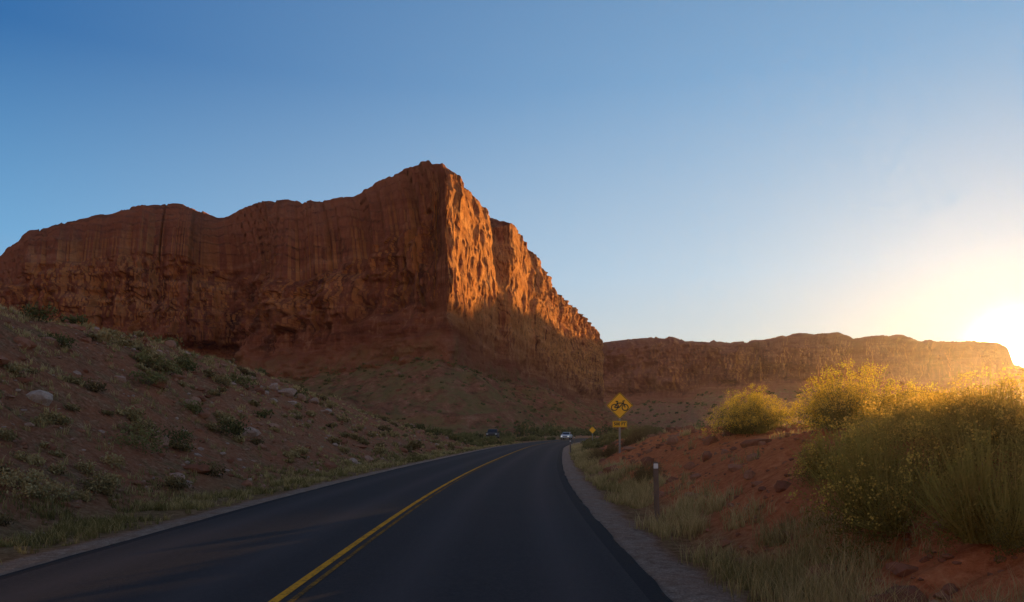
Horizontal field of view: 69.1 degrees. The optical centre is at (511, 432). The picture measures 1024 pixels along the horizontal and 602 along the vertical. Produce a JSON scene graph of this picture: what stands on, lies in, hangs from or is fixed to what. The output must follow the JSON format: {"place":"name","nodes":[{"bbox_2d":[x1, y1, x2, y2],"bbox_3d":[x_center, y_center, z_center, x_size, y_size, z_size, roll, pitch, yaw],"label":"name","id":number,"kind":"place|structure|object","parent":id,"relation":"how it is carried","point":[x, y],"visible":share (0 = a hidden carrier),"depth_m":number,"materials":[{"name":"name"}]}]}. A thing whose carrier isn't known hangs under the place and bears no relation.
{"place":"outdoors","nodes":[
{"label":"outdoors","id":0,"kind":"place"},
{"bbox_2d":[0,160,639,435],"bbox_3d":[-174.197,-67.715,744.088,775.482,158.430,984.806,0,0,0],"label":"sandstone mesa","id":1,"kind":"structure","parent":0,"point":[426,260],"depth_m":406.56,"materials":[{"name":"brown stone"}]},
{"bbox_2d":[266,355,637,431],"bbox_3d":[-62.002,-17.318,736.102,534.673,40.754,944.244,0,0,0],"label":"talus scrub","id":2,"kind":"object","parent":1,"relation":"on","point":[453,365],"visible":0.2,"depth_m":331.43,"materials":[{"name":"green plant"}]},
{"bbox_2d":[0,438,672,601],"bbox_3d":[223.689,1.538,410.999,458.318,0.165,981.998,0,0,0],"label":"road","id":3,"kind":"structure","parent":0,"point":[514,523],"depth_m":9.23,"materials":[{"name":"grey asphalt"}]},
{"bbox_2d":[561,432,571,439],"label":"car","id":4,"kind":"object","parent":3,"relation":"on","point":[566,435],"visible":0.98,"depth_m":148.90,"materials":[{"name":"silver metal"}]},
{"bbox_2d":[0,309,1023,601],"bbox_3d":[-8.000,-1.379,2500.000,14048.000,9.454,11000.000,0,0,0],"label":"ground","id":5,"kind":"structure","parent":0,"point":[662,567],"depth_m":16.64,"materials":[{"name":"brown soil"}]},
{"bbox_2d":[0,322,537,526],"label":"sagebrush","id":6,"kind":"object","parent":5,"relation":"on","point":[109,484],"visible":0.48,"depth_m":20.69,"materials":[{"name":"green plant"}]},
{"bbox_2d":[269,383,305,400],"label":"boulders","id":7,"kind":"object","parent":5,"relation":"on","point":[290,392],"visible":0.91,"depth_m":41.67,"materials":[{"name":"stone"}]},
{"bbox_2d":[17,300,662,454],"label":"green scrub","id":8,"kind":"object","parent":5,"relation":"on","point":[477,440],"visible":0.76,"depth_m":28.17,"materials":[{"name":"green plant"}]},
{"bbox_2d":[486,429,498,437],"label":"pickup truck","id":9,"kind":"object","parent":5,"relation":"on","point":[492,432],"visible":0.63,"depth_m":126.63,"materials":[{"name":"paint"}]},
{"bbox_2d":[0,302,1023,601],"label":"roadside grass","id":10,"kind":"structure","parent":5,"relation":"on","point":[754,576],"depth_m":11.88,"materials":[{"name":"green plant"}]},
{"bbox_2d":[0,307,1023,601],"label":"scattered rocks","id":11,"kind":"object","parent":5,"relation":"on","point":[894,567],"visible":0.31,"depth_m":19.52,"materials":[{"name":"stone"}]},
{"bbox_2d":[589,427,595,439],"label":"road warning sign","id":12,"kind":"object","parent":5,"relation":"on","point":[592,430],"visible":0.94,"depth_m":86.00,"materials":[{"name":"metal"}]},
{"bbox_2d":[587,439,621,459],"bbox_3d":[4.125,0.897,33.546,1.543,1.222,1.583,0,0,0],"label":"sage shrub","id":13,"kind":"object","parent":5,"relation":"on","point":[609,450],"visible":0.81,"depth_m":33.27,"materials":[{"name":"green plant"}]},
{"bbox_2d":[607,393,632,452],"bbox_3d":[4.520,-0.232,31.214,1.090,2.867,0.054,0,0,0],"label":"bicycle warning sign","id":14,"kind":"object","parent":5,"relation":"on","point":[619,405],"visible":0.98,"depth_m":31.20,"materials":[{"name":"metal"}]},
{"bbox_2d":[618,423,652,447],"bbox_3d":[5.581,0.177,34.117,1.845,1.310,1.728,0,0,0],"label":"sage shrub","id":15,"kind":"object","parent":5,"relation":"on","point":[639,435],"visible":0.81,"depth_m":33.87,"materials":[{"name":"green plant"}]},
{"bbox_2d":[627,422,663,438],"bbox_3d":[6.636,0.001,36.949,1.989,1.215,2.221,0,0,0],"label":"sage shrub","id":16,"kind":"object","parent":5,"relation":"on","point":[652,430],"visible":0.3,"depth_m":36.86,"materials":[{"name":"green plant"}]},
{"bbox_2d":[632,457,665,482],"bbox_3d":[3.536,1.062,19.495,0.988,0.838,0.971,0,0,0],"label":"sage shrub","id":17,"kind":"object","parent":5,"relation":"on","point":[646,472],"visible":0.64,"depth_m":19.38,"materials":[{"name":"green plant"}]},
{"bbox_2d":[498,417,806,437],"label":"valley trees","id":18,"kind":"object","parent":5,"relation":"on","point":[547,430],"visible":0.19,"depth_m":237.63,"materials":[{"name":"green plant"}]},
{"bbox_2d":[653,462,659,521],"bbox_3d":[2.450,1.177,12.601,0.090,1.350,0.030,-2,0,0],"label":"delineator post","id":19,"kind":"object","parent":5,"relation":"on","point":[656,486],"visible":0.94,"depth_m":12.60,"materials":[{"name":"brown plastic"}]},
{"bbox_2d":[701,383,796,439],"bbox_3d":[6.641,-0.554,20.381,2.343,1.620,2.779,0,0,37],"label":"rabbitbrush","id":20,"kind":"object","parent":5,"relation":"on","point":[761,415],"visible":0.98,"depth_m":20.11,"materials":[{"name":"yellow plant"}]},
{"bbox_2d":[605,388,1015,428],"bbox_3d":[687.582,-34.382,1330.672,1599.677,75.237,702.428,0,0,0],"label":"distant scrub","id":21,"kind":"object","parent":5,"relation":"on","point":[702,404],"visible":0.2,"depth_m":1227.93,"materials":[{"name":"green plant"}]},
{"bbox_2d":[788,390,873,431],"bbox_3d":[7.918,-0.456,17.527,2.345,1.242,2.761,0,0,0],"label":"rabbitbrush","id":22,"kind":"object","parent":5,"relation":"on","point":[815,422],"visible":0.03,"depth_m":17.69,"materials":[{"name":"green plant"}]},
{"bbox_2d":[784,358,899,434],"bbox_3d":[5.794,-0.625,13.231,2.057,1.394,1.728,0,0,-21],"label":"rabbitbrush","id":23,"kind":"object","parent":5,"relation":"on","point":[839,405],"visible":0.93,"depth_m":13.06,"materials":[{"name":"yellow plant"}]},
{"bbox_2d":[786,407,903,487],"bbox_3d":[4.329,0.210,9.631,1.386,1.114,1.353,0,0,0],"label":"desert brush","id":24,"kind":"object","parent":5,"relation":"on","point":[813,450],"visible":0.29,"depth_m":9.76,"materials":[{"name":"green plant"}]},
{"bbox_2d":[784,378,1022,566],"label":"desert brush","id":25,"kind":"object","parent":5,"relation":"on","point":[873,494],"visible":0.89,"depth_m":7.24,"materials":[{"name":"green plant"}]},
{"bbox_2d":[857,378,970,418],"bbox_3d":[6.724,-0.472,12.675,1.878,0.850,1.775,0,0,0],"label":"rabbitbrush","id":26,"kind":"object","parent":5,"relation":"on","point":[903,395],"visible":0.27,"depth_m":12.42,"materials":[{"name":"yellow plant"}]},
{"bbox_2d":[848,381,994,447],"bbox_3d":[5.227,-0.171,9.502,2.022,0.939,1.300,0,0,32],"label":"desert brush","id":27,"kind":"object","parent":5,"relation":"on","point":[901,414],"visible":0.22,"depth_m":9.52,"materials":[{"name":"yellow plant"}]},
{"bbox_2d":[898,359,1023,482],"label":"desert brush","id":28,"kind":"object","parent":5,"relation":"on","point":[1003,400],"visible":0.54,"depth_m":7.41,"materials":[{"name":"yellow plant"}]},
{"bbox_2d":[899,410,1023,563],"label":"desert brush","id":29,"kind":"object","parent":5,"relation":"on","point":[983,510],"visible":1,"depth_m":5.90,"materials":[{"name":"green plant"}]},
{"bbox_2d":[955,396,1023,484],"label":"desert brush","id":30,"kind":"object","parent":5,"relation":"on","point":[1008,427],"visible":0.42,"depth_m":6.81,"materials":[{"name":"green plant"}]},
{"bbox_2d":[0,0,1023,366],"label":"sky","id":31,"kind":"structure","parent":0,"point":[729,171],"materials":[{"name":"blue"}]},
{"bbox_2d":[602,332,1023,430],"bbox_3d":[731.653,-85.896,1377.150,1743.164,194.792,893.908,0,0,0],"label":"distant mesa","id":32,"kind":"structure","parent":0,"point":[671,372],"depth_m":1237.96,"materials":[{"name":"stone"}]}
]}

